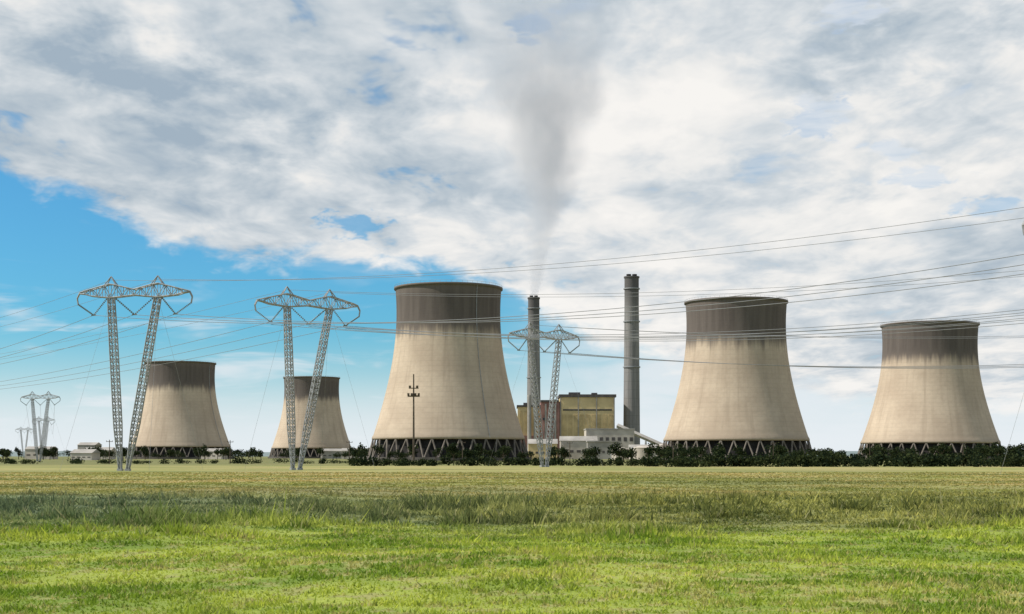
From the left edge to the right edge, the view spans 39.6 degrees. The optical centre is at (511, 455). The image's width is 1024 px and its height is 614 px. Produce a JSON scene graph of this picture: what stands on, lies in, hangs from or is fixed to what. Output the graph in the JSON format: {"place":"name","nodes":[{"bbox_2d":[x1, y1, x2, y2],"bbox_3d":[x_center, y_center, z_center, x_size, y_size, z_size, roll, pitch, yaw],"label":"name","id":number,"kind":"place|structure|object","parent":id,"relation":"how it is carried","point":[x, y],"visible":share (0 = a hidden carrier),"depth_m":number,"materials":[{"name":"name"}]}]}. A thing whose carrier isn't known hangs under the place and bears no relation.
{"place":"outdoors","nodes":[
{"label":"outdoors","id":0,"kind":"place"},
{"bbox_2d":[71,453,99,459],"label":"walls","id":1,"kind":"structure","parent":0,"point":[94,456],"depth_m":994.53,"materials":[{"name":"white concrete"}]},
{"bbox_2d":[70,449,100,452],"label":"roof","id":2,"kind":"structure","parent":1,"relation":"on","point":[85,451],"depth_m":997.02,"materials":[{"name":"grey metal"}]},
{"bbox_2d":[78,445,101,448],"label":"walls","id":3,"kind":"structure","parent":0,"point":[82,446],"depth_m":1324.84,"materials":[{"name":"grey concrete"}]},
{"bbox_2d":[77,442,101,444],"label":"roof","id":4,"kind":"structure","parent":3,"relation":"on","point":[89,443],"depth_m":1327.20,"materials":[{"name":"grey metal"}]},
{"bbox_2d":[86,447,115,449],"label":"roof","id":5,"kind":"structure","parent":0,"point":[107,448],"depth_m":1247.66,"materials":[{"name":"grey metal"}]},
{"bbox_2d":[100,450,115,458],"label":"walls","id":6,"kind":"structure","parent":0,"point":[114,457],"depth_m":1243.99,"materials":[{"name":"grey concrete"}]},
{"bbox_2d":[201,451,226,458],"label":"walls","id":7,"kind":"structure","parent":0,"point":[214,457],"depth_m":1273.86,"materials":[{"name":"white concrete"}]},
{"bbox_2d":[202,448,220,450],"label":"roof","id":8,"kind":"structure","parent":7,"relation":"on","point":[210,449],"depth_m":1278.28,"materials":[{"name":"grey metal"}]},
{"bbox_2d":[321,451,340,458],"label":"walls","id":9,"kind":"structure","parent":0,"point":[327,453],"depth_m":1493.65,"materials":[{"name":"grey concrete"}]},
{"bbox_2d":[324,449,340,450],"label":"roof","id":10,"kind":"structure","parent":9,"relation":"on","point":[332,449],"depth_m":1496.38,"materials":[{"name":"grey metal"}]},
{"bbox_2d":[341,451,366,458],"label":"walls","id":11,"kind":"structure","parent":0,"point":[347,456],"depth_m":1394.72,"materials":[{"name":"grey concrete"}]},
{"bbox_2d":[0,456,1023,613],"bbox_3d":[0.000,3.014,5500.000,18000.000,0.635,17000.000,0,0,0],"label":"ground","id":12,"kind":"structure","parent":0,"point":[267,464],"depth_m":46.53,"materials":[{"name":"green plant"}]},
{"bbox_2d":[15,427,32,457],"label":"transmission pylon","id":13,"kind":"object","parent":12,"relation":"on","point":[27,429],"visible":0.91,"depth_m":1750.05,"materials":[{"name":"metal"}]},
{"bbox_2d":[25,449,57,458],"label":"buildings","id":14,"kind":"structure","parent":12,"relation":"on","point":[31,452],"depth_m":1295.13,"materials":[{"name":"beige concrete"}]},
{"bbox_2d":[25,446,57,448],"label":"roof","id":15,"kind":"structure","parent":14,"relation":"on","point":[33,447],"depth_m":1298.12,"materials":[{"name":"grey metal"}]},
{"bbox_2d":[30,417,54,458],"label":"transmission pylon","id":16,"kind":"object","parent":12,"relation":"on","point":[39,428],"visible":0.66,"depth_m":1289.46,"materials":[{"name":"metal"}]},
{"bbox_2d":[20,391,66,460],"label":"transmission pylon","id":17,"kind":"object","parent":12,"relation":"on","point":[34,420],"visible":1,"depth_m":790.00,"materials":[{"name":"metal"}]},
{"bbox_2d":[106,440,112,463],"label":"utility pole","id":18,"kind":"object","parent":12,"relation":"on","point":[109,441],"visible":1,"depth_m":529.87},
{"bbox_2d":[59,275,201,471],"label":"transmission pylon","id":19,"kind":"object","parent":12,"relation":"on","point":[157,299],"visible":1,"depth_m":283.98,"materials":[{"name":"metal"}]},
{"bbox_2d":[0,207,1023,439],"bbox_3d":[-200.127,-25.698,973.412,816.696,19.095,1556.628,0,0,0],"label":"power lines","id":20,"kind":"object","parent":19,"relation":"hanging from","point":[531,336],"visible":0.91,"depth_m":276.70,"materials":[{"name":"metal"}]},
{"bbox_2d":[125,360,234,458],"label":"cooling tower","id":21,"kind":"structure","parent":12,"relation":"on","point":[173,425],"depth_m":1357.64,"materials":[{"name":"concrete"}]},
{"bbox_2d":[268,375,350,457],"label":"cooling tower","id":22,"kind":"structure","parent":12,"relation":"on","point":[330,426],"depth_m":1659.39,"materials":[{"name":"concrete"}]},
{"bbox_2d":[245,286,373,469],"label":"transmission pylon","id":23,"kind":"object","parent":12,"relation":"on","point":[291,373],"visible":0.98,"depth_m":302.83,"materials":[{"name":"metal"}]},
{"bbox_2d":[407,374,419,461],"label":"utility pole","id":24,"kind":"object","parent":12,"relation":"on","point":[413,394],"visible":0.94,"depth_m":469.75,"materials":[{"name":"grey metal"}]},
{"bbox_2d":[367,280,531,460],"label":"cooling tower","id":25,"kind":"structure","parent":12,"relation":"on","point":[462,384],"depth_m":867.70,"materials":[{"name":"concrete"}]},
{"bbox_2d":[0,447,1023,466],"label":"bushes","id":26,"kind":"object","parent":12,"relation":"on","point":[910,459],"visible":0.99,"depth_m":396.51,"materials":[{"name":"green plant"}]},
{"bbox_2d":[0,442,1023,460],"bbox_3d":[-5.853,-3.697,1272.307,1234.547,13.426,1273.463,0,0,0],"label":"distant trees","id":27,"kind":"object","parent":12,"relation":"on","point":[452,450],"visible":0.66,"depth_m":744.40,"materials":[{"name":"green plant"}]},
{"bbox_2d":[527,395,536,450],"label":"vent stacks","id":28,"kind":"object","parent":12,"relation":"on","point":[529,417],"visible":0.46,"depth_m":1472.37,"materials":[{"name":"grey metal"}]},
{"bbox_2d":[526,295,540,404],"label":"chimney","id":29,"kind":"object","parent":12,"relation":"on","point":[533,308],"visible":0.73,"depth_m":1694.01,"materials":[{"name":"concrete"}]},
{"bbox_2d":[488,322,602,466],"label":"transmission pylon","id":30,"kind":"object","parent":12,"relation":"on","point":[537,414],"visible":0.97,"depth_m":384.67,"materials":[{"name":"metal"}]},
{"bbox_2d":[560,441,586,458],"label":"walls","id":31,"kind":"structure","parent":12,"relation":"on","point":[575,446],"depth_m":1320.00,"materials":[{"name":"grey concrete"}]},
{"bbox_2d":[559,436,597,440],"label":"roof","id":32,"kind":"structure","parent":31,"relation":"on","point":[576,438],"depth_m":1324.54,"materials":[{"name":"white metal"}]},
{"bbox_2d":[584,428,634,448],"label":"turbine hall","id":33,"kind":"structure","parent":12,"relation":"on","point":[624,437],"depth_m":1360.00,"materials":[{"name":"grey concrete"}]},
{"bbox_2d":[600,437,632,440],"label":"windows","id":34,"kind":"structure","parent":33,"relation":"in","point":[601,438],"depth_m":1359.74,"materials":[{"name":"black glass"}]},
{"bbox_2d":[623,274,639,444],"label":"chimney","id":35,"kind":"object","parent":12,"relation":"on","point":[631,367],"visible":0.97,"depth_m":1493.01,"materials":[{"name":"concrete"}]},
{"bbox_2d":[616,424,662,444],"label":"coal conveyor","id":36,"kind":"object","parent":12,"relation":"on","point":[644,437],"visible":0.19,"depth_m":1444.95,"materials":[{"name":"metal"}]},
{"bbox_2d":[632,446,651,458],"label":"storage tank","id":37,"kind":"object","parent":12,"relation":"on","point":[640,453],"visible":0.54,"depth_m":1112.71,"materials":[{"name":"metal"}]},
{"bbox_2d":[662,294,811,459],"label":"cooling tower","id":38,"kind":"structure","parent":12,"relation":"on","point":[751,409],"depth_m":917.76,"materials":[{"name":"concrete"}]},
{"bbox_2d":[857,319,1000,458],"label":"cooling tower","id":39,"kind":"structure","parent":12,"relation":"on","point":[923,410],"depth_m":988.16,"materials":[{"name":"concrete"}]},
{"bbox_2d":[1001,221,1023,469],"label":"transmission pylon","id":40,"kind":"object","parent":12,"relation":"on","point":[1023,394],"visible":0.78,"depth_m":194.78,"materials":[{"name":"metal"}]},
{"bbox_2d":[0,449,1023,455],"bbox_3d":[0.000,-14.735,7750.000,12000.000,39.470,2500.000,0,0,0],"label":"hills","id":41,"kind":"structure","parent":0,"point":[848,453],"depth_m":6901.40,"materials":[{"name":"green plant"}]},
{"bbox_2d":[0,0,1023,451],"label":"sky","id":42,"kind":"structure","parent":0,"point":[258,143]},
{"bbox_2d":[521,402,559,456],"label":"red brown walls","id":43,"kind":"structure","parent":0,"point":[542,407],"depth_m":1478.00,"materials":[{"name":"brown metal"}]},
{"bbox_2d":[528,444,556,458],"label":"walls","id":44,"kind":"structure","parent":0,"point":[533,448],"depth_m":1290.00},
{"bbox_2d":[528,439,557,443],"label":"roof","id":45,"kind":"structure","parent":44,"relation":"on","point":[534,441],"depth_m":1294.30,"materials":[{"name":"white metal"}]},
{"bbox_2d":[518,397,613,435],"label":"ochre walls","id":46,"kind":"structure","parent":0,"point":[587,402],"depth_m":1480.00,"materials":[{"name":"yellow metal"}]},
{"bbox_2d":[520,411,612,435],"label":"louvres","id":47,"kind":"object","parent":46,"relation":"attached to","point":[581,423],"visible":0.57,"depth_m":1479.65,"materials":[{"name":"metal"}]},
{"bbox_2d":[517,392,615,408],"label":"roofs","id":48,"kind":"structure","parent":46,"relation":"on","point":[573,394],"depth_m":1479.00,"materials":[{"name":"black metal"}]},
{"bbox_2d":[543,409,611,419],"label":"windows","id":49,"kind":"structure","parent":46,"relation":"attached to","point":[585,410],"depth_m":1479.70,"materials":[{"name":"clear glass"}]},
{"bbox_2d":[545,397,614,438],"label":"pilasters","id":50,"kind":"object","parent":46,"relation":"attached to","point":[560,417],"visible":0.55,"depth_m":1479.20,"materials":[{"name":"brown metal"}]},
{"bbox_2d":[586,441,619,441],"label":"roof","id":51,"kind":"structure","parent":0,"point":[602,441],"depth_m":1242.50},
{"bbox_2d":[587,442,619,458],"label":"walls","id":52,"kind":"structure","parent":0,"point":[602,446],"depth_m":1243.00,"materials":[{"name":"grey concrete"}]},
{"bbox_2d":[611,447,628,459],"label":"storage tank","id":53,"kind":"object","parent":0,"point":[612,456],"visible":0.2,"depth_m":1125.03,"materials":[{"name":"metal"}]},
{"bbox_2d":[628,445,655,458],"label":"warehouse","id":54,"kind":"structure","parent":0,"point":[631,446],"depth_m":1197.98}
]}

